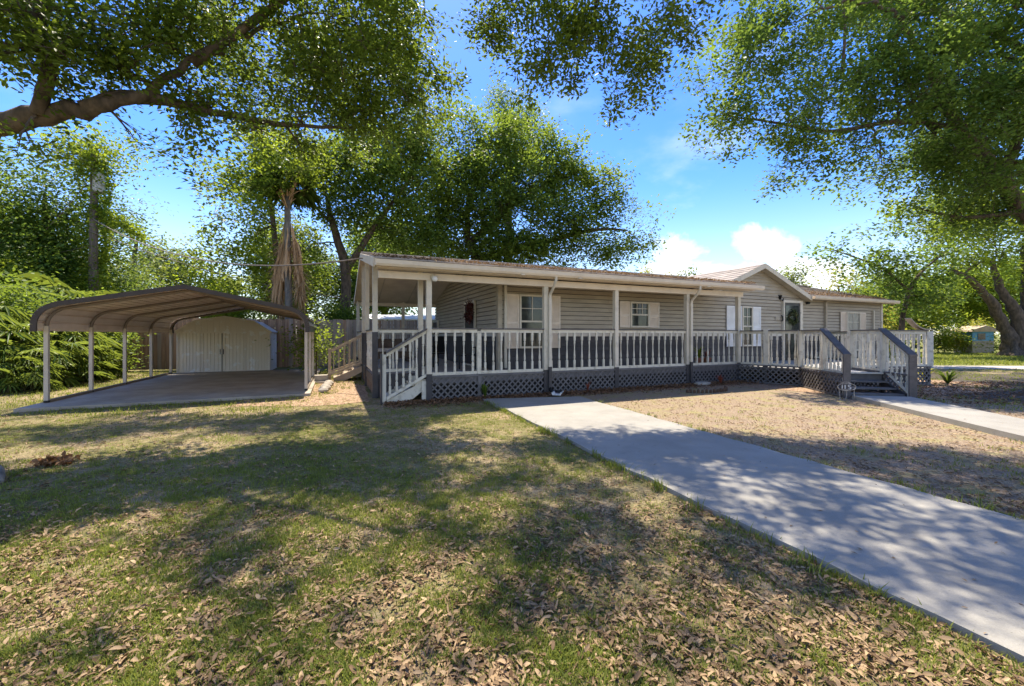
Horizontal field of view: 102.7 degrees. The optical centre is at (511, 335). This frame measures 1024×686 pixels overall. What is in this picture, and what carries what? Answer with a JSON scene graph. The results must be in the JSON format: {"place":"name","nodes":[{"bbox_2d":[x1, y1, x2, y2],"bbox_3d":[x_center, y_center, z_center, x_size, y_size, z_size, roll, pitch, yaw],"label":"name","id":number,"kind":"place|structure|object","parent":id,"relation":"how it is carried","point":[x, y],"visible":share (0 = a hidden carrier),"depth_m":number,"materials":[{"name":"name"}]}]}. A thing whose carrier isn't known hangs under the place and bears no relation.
{"place":"outdoors","nodes":[
{"label":"outdoors","id":0,"kind":"place"},
{"bbox_2d":[13,368,320,412],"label":"carport slab floor","id":1,"kind":"structure","parent":0,"point":[186,387],"depth_m":10.62,"materials":[{"name":"concrete"}]},
{"bbox_2d":[30,284,319,402],"bbox_3d":[-9.017,0.130,12.929,5.110,2.590,7.810,0,0,-23],"label":"carport","id":2,"kind":"object","parent":1,"relation":"on","point":[166,309],"visible":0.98,"depth_m":10.50,"materials":[{"name":"beige metal"}]},
{"bbox_2d":[229,378,369,407],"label":"mulch ground","id":3,"kind":"structure","parent":0,"point":[340,394],"depth_m":9.69,"materials":[{"name":"soil"}]},
{"bbox_2d":[318,380,333,392],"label":"garden stones","id":4,"kind":"object","parent":3,"relation":"on","point":[326,386],"visible":0.98,"depth_m":11.18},
{"bbox_2d":[328,335,361,380],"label":"side stairs","id":5,"kind":"structure","parent":3,"relation":"on","point":[355,368],"depth_m":13.48,"materials":[{"name":"beige wood"}]},
{"bbox_2d":[0,336,1023,685],"bbox_3d":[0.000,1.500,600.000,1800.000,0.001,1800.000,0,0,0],"label":"ground","id":6,"kind":"structure","parent":0,"point":[748,396],"depth_m":4.15,"materials":[{"name":"soil"}]},
{"bbox_2d":[0,465,5,483],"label":"rock","id":7,"kind":"object","parent":6,"relation":"on","point":[2,474],"visible":0.9,"depth_m":4.21,"materials":[{"name":"grey stone"}]},
{"bbox_2d":[0,313,42,375],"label":"fan palm","id":8,"kind":"object","parent":6,"relation":"on","point":[13,321],"visible":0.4,"depth_m":10.78,"materials":[{"name":"green plant"}]},
{"bbox_2d":[0,343,55,395],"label":"fan palm","id":9,"kind":"object","parent":6,"relation":"on","point":[6,369],"visible":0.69,"depth_m":10.43,"materials":[{"name":"green plant"}]},
{"bbox_2d":[0,306,65,383],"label":"fan palm","id":10,"kind":"object","parent":6,"relation":"on","point":[18,312],"visible":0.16,"depth_m":11.43,"materials":[{"name":"green plant"}]},
{"bbox_2d":[0,344,67,392],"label":"fan palm","id":11,"kind":"object","parent":6,"relation":"on","point":[34,380],"visible":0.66,"depth_m":10.74,"materials":[{"name":"green plant"}]},
{"bbox_2d":[0,248,76,300],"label":"shrub","id":12,"kind":"object","parent":6,"relation":"on","point":[10,270],"visible":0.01,"depth_m":16.51,"materials":[{"name":"green plant"}]},
{"bbox_2d":[0,331,76,389],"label":"fan palm","id":13,"kind":"object","parent":6,"relation":"on","point":[40,339],"visible":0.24,"depth_m":11.13,"materials":[{"name":"green plant"}]},
{"bbox_2d":[0,139,79,292],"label":"distant tree","id":14,"kind":"object","parent":6,"relation":"on","point":[10,244],"visible":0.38,"depth_m":17.66,"materials":[{"name":"green plant"}]},
{"bbox_2d":[0,309,82,388],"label":"fan palm","id":15,"kind":"object","parent":6,"relation":"on","point":[26,319],"visible":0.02,"depth_m":11.63,"materials":[{"name":"green plant"}]},
{"bbox_2d":[0,323,83,389],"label":"fan palm","id":16,"kind":"object","parent":6,"relation":"on","point":[62,335],"visible":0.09,"depth_m":11.81,"materials":[{"name":"green plant"}]},
{"bbox_2d":[0,260,96,366],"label":"shrub","id":17,"kind":"object","parent":6,"relation":"on","point":[9,298],"visible":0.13,"depth_m":12.28,"materials":[{"name":"green plant"}]},
{"bbox_2d":[29,450,80,467],"bbox_3d":[-5.358,1.459,4.771,0.645,0.214,0.363,0,0,0],"label":"leaf pile","id":18,"kind":"object","parent":6,"relation":"on","point":[58,460],"visible":0.97,"depth_m":4.71,"materials":[{"name":"plant"}]},
{"bbox_2d":[7,340,107,389],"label":"fan palm","id":19,"kind":"object","parent":6,"relation":"on","point":[67,360],"visible":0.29,"depth_m":11.83,"materials":[{"name":"green plant"}]},
{"bbox_2d":[0,286,121,378],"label":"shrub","id":20,"kind":"object","parent":6,"relation":"on","point":[44,293],"visible":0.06,"depth_m":13.62,"materials":[{"name":"green plant"}]},
{"bbox_2d":[13,331,118,376],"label":"fan palm","id":21,"kind":"object","parent":6,"relation":"on","point":[107,364],"visible":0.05,"depth_m":12.99,"materials":[{"name":"green plant"}]},
{"bbox_2d":[0,271,132,372],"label":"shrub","id":22,"kind":"object","parent":6,"relation":"on","point":[45,279],"visible":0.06,"depth_m":14.57,"materials":[{"name":"green plant"}]},
{"bbox_2d":[16,302,122,379],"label":"fan palm","id":23,"kind":"object","parent":6,"relation":"on","point":[102,354],"visible":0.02,"depth_m":13.72,"materials":[{"name":"green plant"}]},
{"bbox_2d":[5,290,137,342],"bbox_3d":[-16.036,0.095,14.728,3.603,3.562,3.869,0,0,-17],"label":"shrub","id":24,"kind":"object","parent":6,"relation":"on","point":[105,292],"visible":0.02,"depth_m":14.81,"materials":[{"name":"green plant"}]},
{"bbox_2d":[0,117,170,290],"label":"tree","id":25,"kind":"object","parent":6,"relation":"on","point":[98,177],"visible":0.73,"depth_m":18.86,"materials":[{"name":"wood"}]},
{"bbox_2d":[90,231,351,298],"bbox_3d":[-12.911,-3.349,21.150,13.844,2.930,0.030,0,0,-20],"label":"service cable","id":26,"kind":"object","parent":25,"relation":"attached to","point":[198,267],"visible":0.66,"depth_m":20.12,"materials":[{"name":"rubber"}]},
{"bbox_2d":[92,218,362,265],"bbox_3d":[-11.812,-3.795,15.285,16.590,3.244,0.042,0,0,25],"label":"service cable","id":27,"kind":"object","parent":25,"relation":"attached to","point":[233,263],"visible":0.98,"depth_m":14.28,"materials":[{"name":"rubber"}]},
{"bbox_2d":[52,332,120,384],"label":"fan palm","id":28,"kind":"object","parent":6,"relation":"on","point":[82,365],"visible":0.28,"depth_m":12.48,"materials":[{"name":"green plant"}]},
{"bbox_2d":[0,142,178,299],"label":"distant tree","id":29,"kind":"object","parent":6,"relation":"on","point":[65,218],"visible":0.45,"depth_m":19.50,"materials":[{"name":"green plant"}]},
{"bbox_2d":[25,285,155,378],"bbox_3d":[-15.609,0.113,14.343,5.354,3.831,4.510,0,0,0],"label":"shrub","id":30,"kind":"object","parent":6,"relation":"on","point":[118,338],"visible":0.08,"depth_m":14.69,"materials":[{"name":"green plant"}]},
{"bbox_2d":[60,332,122,381],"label":"fan palm","id":31,"kind":"object","parent":6,"relation":"on","point":[109,357],"visible":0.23,"depth_m":13.38,"materials":[{"name":"green plant"}]},
{"bbox_2d":[94,344,128,378],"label":"fan palm","id":32,"kind":"object","parent":6,"relation":"on","point":[108,368],"visible":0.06,"depth_m":14.31,"materials":[{"name":"green plant"}]},
{"bbox_2d":[98,347,134,376],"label":"fan palm","id":33,"kind":"object","parent":6,"relation":"on","point":[118,372],"visible":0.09,"depth_m":14.68,"materials":[{"name":"green plant"}]},
{"bbox_2d":[70,246,170,334],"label":"distant tree","id":34,"kind":"object","parent":6,"relation":"on","point":[142,270],"visible":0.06,"depth_m":24.32,"materials":[{"name":"green plant"}]},
{"bbox_2d":[109,201,174,291],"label":"distant tree","id":35,"kind":"object","parent":6,"relation":"on","point":[136,253],"visible":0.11,"depth_m":30.07,"materials":[{"name":"green plant"}]},
{"bbox_2d":[115,235,200,353],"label":"distant tree","id":36,"kind":"object","parent":6,"relation":"on","point":[157,253],"visible":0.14,"depth_m":33.49,"materials":[{"name":"green plant"}]},
{"bbox_2d":[0,370,364,418],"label":"yard grass","id":37,"kind":"structure","parent":6,"relation":"on","point":[119,408],"depth_m":8.90,"materials":[{"name":"plant"}]},
{"bbox_2d":[129,239,267,337],"bbox_3d":[-23.039,-3.022,31.197,8.155,9.125,8.058,0,0,0],"label":"distant tree","id":38,"kind":"object","parent":6,"relation":"on","point":[158,272],"visible":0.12,"depth_m":29.60,"materials":[{"name":"green plant"}]},
{"bbox_2d":[174,316,277,372],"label":"garden shed","id":39,"kind":"structure","parent":6,"relation":"on","point":[220,344],"depth_m":16.24,"materials":[{"name":"beige metal"}]},
{"bbox_2d":[200,333,221,371],"bbox_3d":[-11.803,0.680,16.065,0.715,1.520,0.060,0,0,-23],"label":"sliding door","id":40,"kind":"structure","parent":39,"relation":"in","point":[210,343],"depth_m":16.06,"materials":[{"name":"beige metal"}]},
{"bbox_2d":[222,333,243,370],"bbox_3d":[-11.135,0.680,16.355,0.715,1.520,0.060,0,0,-23],"label":"sliding door","id":41,"kind":"structure","parent":39,"relation":"in","point":[232,343],"depth_m":16.35,"materials":[{"name":"beige metal"}]},
{"bbox_2d":[191,272,275,320],"bbox_3d":[-13.465,-0.444,20.288,5.010,4.983,4.122,0,0,0],"label":"shrub","id":42,"kind":"object","parent":6,"relation":"on","point":[242,314],"visible":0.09,"depth_m":20.23,"materials":[{"name":"green plant"}]},
{"bbox_2d":[0,0,471,241],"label":"oak tree","id":43,"kind":"object","parent":6,"relation":"on","point":[42,37],"visible":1,"depth_m":6.70,"materials":[{"name":"green plant"}]},
{"bbox_2d":[164,97,352,318],"bbox_3d":[-12.294,-5.088,20.805,9.728,13.176,6.680,0,0,30],"label":"lime green tree","id":44,"kind":"object","parent":6,"relation":"on","point":[270,223],"visible":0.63,"depth_m":20.86,"materials":[{"name":"green plant"}]},
{"bbox_2d":[119,318,434,369],"bbox_3d":[-6.202,0.368,20.052,21.696,2.264,0.161,0,0,-16],"label":"plank fence","id":45,"kind":"object","parent":6,"relation":"on","point":[161,358],"visible":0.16,"depth_m":18.80,"materials":[{"name":"wood"}]},
{"bbox_2d":[247,163,323,319],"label":"skirted palm","id":46,"kind":"object","parent":6,"relation":"on","point":[282,281],"visible":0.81,"depth_m":19.62,"materials":[{"name":"brown plant"}]},
{"bbox_2d":[220,210,358,319],"bbox_3d":[-21.063,-5.314,40.302,14.801,13.678,12.986,0,0,35],"label":"distant tree","id":47,"kind":"object","parent":6,"relation":"on","point":[296,225],"visible":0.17,"depth_m":38.28,"materials":[{"name":"green plant"}]},
{"bbox_2d":[254,306,350,374],"bbox_3d":[-6.992,0.199,14.301,2.795,2.973,3.401,0,0,0],"label":"shrub","id":48,"kind":"object","parent":6,"relation":"on","point":[316,348],"visible":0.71,"depth_m":14.33,"materials":[{"name":"green plant"}]},
{"bbox_2d":[303,291,384,356],"bbox_3d":[-8.750,-0.194,21.645,4.876,4.191,3.906,0,0,0],"label":"shrub","id":49,"kind":"object","parent":6,"relation":"on","point":[336,313],"visible":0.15,"depth_m":21.09,"materials":[{"name":"green plant"}]},
{"bbox_2d":[278,87,463,362],"bbox_3d":[-7.809,-6.493,22.866,10.144,16.318,6.444,0,0,0],"label":"laurel tree","id":50,"kind":"object","parent":6,"relation":"on","point":[368,182],"visible":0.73,"depth_m":22.39,"materials":[{"name":"green plant"}]},
{"bbox_2d":[308,206,451,318],"bbox_3d":[-12.153,-6.189,41.896,17.905,15.581,14.070,0,0,0],"label":"distant tree","id":51,"kind":"object","parent":6,"relation":"on","point":[383,310],"visible":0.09,"depth_m":39.47,"materials":[{"name":"green plant"}]},
{"bbox_2d":[369,315,435,334],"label":"neighbour building","id":52,"kind":"structure","parent":6,"relation":"on","point":[399,317],"depth_m":25.75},
{"bbox_2d":[380,328,426,404],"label":"porch stairs","id":53,"kind":"structure","parent":6,"relation":"on","point":[412,387],"depth_m":9.10,"materials":[{"name":"wood"}]},
{"bbox_2d":[346,89,675,271],"bbox_3d":[0.230,-7.093,27.009,21.381,17.314,8.374,0,0,-7],"label":"camphor tree","id":54,"kind":"object","parent":6,"relation":"on","point":[481,172],"visible":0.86,"depth_m":26.25,"materials":[{"name":"green plant"}]},
{"bbox_2d":[0,373,1023,685],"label":"fallen leaves","id":55,"kind":"object","parent":6,"relation":"on","point":[640,657],"visible":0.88,"depth_m":2.24,"materials":[{"name":"plant"}]},
{"bbox_2d":[477,76,564,257],"bbox_3d":[0.711,-9.525,33.032,7.909,22.183,5.433,0,0,0],"label":"cypress tree","id":56,"kind":"object","parent":6,"relation":"on","point":[498,95],"visible":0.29,"depth_m":32.52,"materials":[{"name":"green plant"}]},
{"bbox_2d":[356,262,740,400],"bbox_3d":[0.455,-0.418,15.206,11.270,3.836,9.068,0,0,-23],"label":"front porch","id":57,"kind":"object","parent":6,"relation":"on","point":[449,379],"visible":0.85,"depth_m":10.84,"materials":[{"name":"white wood"}]},
{"bbox_2d":[378,339,408,361],"bbox_3d":[-4.608,0.555,15.347,1.420,0.850,0.620,0,0,-23],"label":"wicker bench","id":58,"kind":"object","parent":57,"relation":"on","point":[387,346],"visible":0.41,"depth_m":15.34,"materials":[{"name":"wicker"}]},
{"bbox_2d":[424,336,446,366],"bbox_3d":[-2.410,0.505,12.910,0.530,0.950,0.520,0,0,-43],"label":"patio chair","id":59,"kind":"object","parent":57,"relation":"on","point":[440,345],"visible":0.8,"depth_m":12.76,"materials":[{"name":"black metal"}]},
{"bbox_2d":[455,336,475,368],"bbox_3d":[-1.316,0.505,11.639,0.530,0.950,0.520,0,0,7],"label":"patio chair","id":60,"kind":"object","parent":57,"relation":"on","point":[459,347],"visible":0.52,"depth_m":11.39,"materials":[{"name":"black metal"}]},
{"bbox_2d":[449,0,734,139],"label":"oak tree","id":61,"kind":"object","parent":6,"relation":"on","point":[576,26],"visible":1,"depth_m":8.34,"materials":[{"name":"green plant"}]},
{"bbox_2d":[354,251,899,389],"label":"house","id":62,"kind":"structure","parent":6,"relation":"on","point":[503,296],"depth_m":13.13,"materials":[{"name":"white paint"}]},
{"bbox_2d":[432,320,438,335],"bbox_3d":[-3.413,-0.300,18.194,0.060,0.700,1.122,0,0,-23],"label":"side window","id":63,"kind":"structure","parent":62,"relation":"in","point":[435,324],"depth_m":18.11,"materials":[{"name":"white paint"}]},
{"bbox_2d":[464,300,475,365],"bbox_3d":[-1.413,-0.070,13.531,0.090,2.100,1.141,0,0,-23],"label":"side door","id":64,"kind":"structure","parent":62,"relation":"in","point":[473,325],"depth_m":13.24,"materials":[{"name":"black paint"}]},
{"bbox_2d":[460,298,474,324],"bbox_3d":[-1.426,-0.768,13.220,0.400,0.888,0.845,0,0,-23],"label":"door wreath","id":65,"kind":"object","parent":64,"relation":"attached to","point":[469,316],"depth_m":13.13,"materials":[{"name":"red plant"}]},
{"bbox_2d":[519,294,541,347],"bbox_3d":[0.576,-0.392,11.619,0.809,1.515,0.095,0,0,-23],"label":"window","id":66,"kind":"structure","parent":62,"relation":"in","point":[530,306],"depth_m":11.60,"materials":[{"name":"white paint"}]},
{"bbox_2d":[371,253,891,299],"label":"roof","id":67,"kind":"structure","parent":62,"relation":"on","point":[630,273],"depth_m":11.10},
{"bbox_2d":[630,301,649,327],"bbox_3d":[4.098,-0.660,13.142,0.763,0.825,0.095,0,0,-23],"label":"window","id":68,"kind":"structure","parent":62,"relation":"in","point":[639,311],"depth_m":13.15,"materials":[{"name":"white paint"}]},
{"bbox_2d":[742,306,752,345],"bbox_3d":[8.688,-0.332,15.126,0.566,1.472,0.095,0,0,-23],"label":"window","id":69,"kind":"structure","parent":62,"relation":"in","point":[747,311],"depth_m":15.13,"materials":[{"name":"white paint"}]},
{"bbox_2d":[781,300,802,360],"bbox_3d":[11.064,-0.194,16.176,1.174,2.349,0.110,0,0,-23],"label":"front door","id":70,"kind":"structure","parent":62,"relation":"in","point":[787,305],"depth_m":16.10,"materials":[{"name":"white paint"}]},
{"bbox_2d":[786,309,798,325],"bbox_3d":[11.047,-0.672,16.095,0.763,0.761,0.321,0,0,-29],"label":"door wreath","id":71,"kind":"object","parent":70,"relation":"attached to","point":[792,321],"depth_m":16.05,"materials":[{"name":"green plant"}]},
{"bbox_2d":[847,312,860,350],"bbox_3d":[14.818,-0.167,17.778,0.994,1.673,0.095,0,0,-23],"label":"window","id":72,"kind":"structure","parent":62,"relation":"in","point":[853,318],"depth_m":17.82,"materials":[{"name":"white paint"}]},
{"bbox_2d":[686,386,727,392],"bbox_3d":[5.287,1.448,10.875,1.487,0.105,0.361,0,0,-23],"label":"lawn edging","id":73,"kind":"object","parent":6,"relation":"on","point":[725,388],"visible":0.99,"depth_m":10.69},
{"bbox_2d":[776,253,825,287],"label":"distant tree","id":74,"kind":"object","parent":6,"relation":"on","point":[793,280],"visible":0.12,"depth_m":37.51,"materials":[{"name":"green plant"}]},
{"bbox_2d":[627,398,1023,517],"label":"dry grass","id":75,"kind":"structure","parent":6,"relation":"on","point":[955,470],"depth_m":5.13,"materials":[{"name":"plant"}]},
{"bbox_2d":[664,0,1023,255],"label":"shade tree","id":76,"kind":"object","parent":6,"relation":"on","point":[961,138],"visible":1,"depth_m":13.93,"materials":[{"name":"green plant"}]},
{"bbox_2d":[837,382,855,399],"bbox_3d":[7.779,1.290,9.514,0.390,0.423,0.046,0,0,12],"label":"address sign","id":77,"kind":"object","parent":6,"relation":"on","point":[846,390],"visible":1,"depth_m":9.52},
{"bbox_2d":[815,257,898,319],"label":"distant tree","id":78,"kind":"object","parent":6,"relation":"on","point":[837,286],"visible":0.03,"depth_m":33.45,"materials":[{"name":"green plant"}]},
{"bbox_2d":[792,219,982,361],"bbox_3d":[17.964,-2.000,19.375,8.594,7.034,3.108,0,0,-10],"label":"almond tree","id":79,"kind":"object","parent":6,"relation":"on","point":[916,299],"visible":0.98,"depth_m":19.54,"materials":[{"name":"green plant"}]},
{"bbox_2d":[840,264,938,357],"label":"tree","id":80,"kind":"object","parent":6,"relation":"on","point":[862,290],"visible":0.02,"depth_m":27.45,"materials":[{"name":"green plant"}]},
{"bbox_2d":[873,293,945,357],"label":"distant tree","id":81,"kind":"object","parent":6,"relation":"on","point":[887,326],"visible":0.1,"depth_m":23.55,"materials":[{"name":"green plant"}]},
{"bbox_2d":[842,258,981,350],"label":"distant tree","id":82,"kind":"object","parent":6,"relation":"on","point":[939,313],"visible":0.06,"depth_m":33.47,"materials":[{"name":"green plant"}]},
{"bbox_2d":[906,271,973,347],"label":"distant tree","id":83,"kind":"object","parent":6,"relation":"on","point":[957,322],"visible":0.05,"depth_m":48.10,"materials":[{"name":"green plant"}]},
{"bbox_2d":[922,327,959,352],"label":"hedge shrub","id":84,"kind":"object","parent":6,"relation":"on","point":[943,345],"visible":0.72,"depth_m":33.82,"materials":[{"name":"green plant"}]},
{"bbox_2d":[920,317,969,352],"bbox_3d":[36.142,-0.011,34.570,2.991,3.344,2.916,0,0,0],"label":"hedge shrub","id":85,"kind":"object","parent":6,"relation":"on","point":[945,340],"visible":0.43,"depth_m":34.27,"materials":[{"name":"green plant"}]},
{"bbox_2d":[868,167,1023,355],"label":"ancient tree","id":86,"kind":"object","parent":6,"relation":"on","point":[1012,337],"visible":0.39,"depth_m":29.06,"materials":[{"name":"green plant"}]},
{"bbox_2d":[939,323,969,352],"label":"hedge shrub","id":87,"kind":"object","parent":6,"relation":"on","point":[959,340],"visible":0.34,"depth_m":34.23,"materials":[{"name":"green plant"}]},
{"bbox_2d":[932,322,985,352],"bbox_3d":[37.117,0.250,34.374,2.986,2.906,3.234,0,0,0],"label":"hedge shrub","id":88,"kind":"object","parent":6,"relation":"on","point":[955,334],"visible":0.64,"depth_m":33.93,"materials":[{"name":"green plant"}]},
{"bbox_2d":[921,253,1020,332],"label":"distant tree","id":89,"kind":"object","parent":6,"relation":"on","point":[976,308],"visible":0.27,"depth_m":52.02,"materials":[{"name":"green plant"}]},
{"bbox_2d":[951,325,998,353],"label":"blue outbuilding","id":90,"kind":"structure","parent":6,"relation":"on","point":[984,335],"depth_m":33.52,"materials":[{"name":"paint"}]},
{"bbox_2d":[964,313,999,344],"bbox_3d":[39.238,-0.104,34.280,3.230,3.459,3.061,0,0,-36],"label":"hedge shrub","id":91,"kind":"object","parent":6,"relation":"on","point":[978,321],"visible":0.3,"depth_m":34.13,"materials":[{"name":"green plant"}]},
{"bbox_2d":[955,253,1020,326],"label":"distant tree","id":92,"kind":"object","parent":6,"relation":"on","point":[998,301],"visible":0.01,"depth_m":58.70,"materials":[{"name":"green plant"}]},
{"bbox_2d":[979,321,1000,352],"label":"hedge shrub","id":93,"kind":"object","parent":6,"relation":"on","point":[996,342],"visible":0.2,"depth_m":33.94,"materials":[{"name":"green plant"}]},
{"bbox_2d":[970,236,1021,308],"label":"distant tree","id":94,"kind":"object","parent":6,"relation":"on","point":[1015,286],"visible":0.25,"depth_m":41.99,"materials":[{"name":"green plant"}]},
{"bbox_2d":[0,393,1023,685],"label":"lawn grass","id":95,"kind":"structure","parent":0,"point":[222,637],"depth_m":2.50,"materials":[{"name":"plant"}]},
{"bbox_2d":[0,0,1023,335],"label":"sky","id":96,"kind":"structure","parent":0,"point":[716,225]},
{"bbox_2d":[381,383,746,406],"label":"garden bed","id":97,"kind":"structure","parent":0,"point":[734,385],"depth_m":11.29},
{"bbox_2d":[382,379,1023,409],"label":"bed leaves","id":98,"kind":"object","parent":97,"relation":"on","point":[463,399],"visible":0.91,"depth_m":10.36,"materials":[{"name":"plant"}]},
{"bbox_2d":[483,396,1023,665],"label":"driveway path","id":99,"kind":"structure","parent":0,"point":[941,556],"depth_m":3.33,"materials":[{"name":"concrete"}]},
{"bbox_2d":[591,416,1022,632],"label":"stray leaves","id":100,"kind":"object","parent":99,"relation":"on","point":[860,548],"visible":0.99,"depth_m":2.78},
{"bbox_2d":[483,399,1023,673],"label":"edge grass","id":101,"kind":"structure","parent":0,"point":[655,484],"depth_m":3.42,"materials":[{"name":"plant"}]},
{"bbox_2d":[738,373,1022,396],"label":"mulch bed","id":102,"kind":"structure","parent":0,"point":[784,387],"depth_m":11.71,"materials":[{"name":"soil"}]},
{"bbox_2d":[723,318,933,398],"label":"entry deck","id":103,"kind":"structure","parent":102,"relation":"on","point":[850,367],"depth_m":11.39,"materials":[{"name":"beige wood"}]},
{"bbox_2d":[934,369,967,383],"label":"yard plant","id":104,"kind":"object","parent":102,"relation":"on","point":[948,378],"visible":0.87,"depth_m":12.55,"materials":[{"name":"green plant"}]},
{"bbox_2d":[852,395,1023,441],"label":"front path","id":105,"kind":"structure","parent":0,"point":[1010,427],"depth_m":7.29,"materials":[{"name":"concrete"}]},
{"bbox_2d":[868,367,1023,410],"bbox_3d":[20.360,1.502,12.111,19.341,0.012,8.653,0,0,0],"label":"bare soil ground","id":106,"kind":"structure","parent":0,"point":[1005,376],"depth_m":13.27,"materials":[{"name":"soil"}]},
{"bbox_2d":[889,352,1023,365],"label":"lawn grass","id":107,"kind":"structure","parent":0,"point":[973,357],"depth_m":24.89,"materials":[{"name":"plant"}]},
{"bbox_2d":[931,366,1023,369],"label":"road","id":108,"kind":"structure","parent":0,"point":[981,367],"depth_m":18.84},
{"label":"pad path","id":109,"kind":"structure","parent":0,"visible":0},
{"bbox_2d":[314,374,327,381],"bbox_3d":[-6.054,1.380,13.022,0.400,0.240,0.300,0,0,-23],"label":"concrete block","id":110,"kind":"object","parent":109,"relation":"on","point":[323,377],"depth_m":12.89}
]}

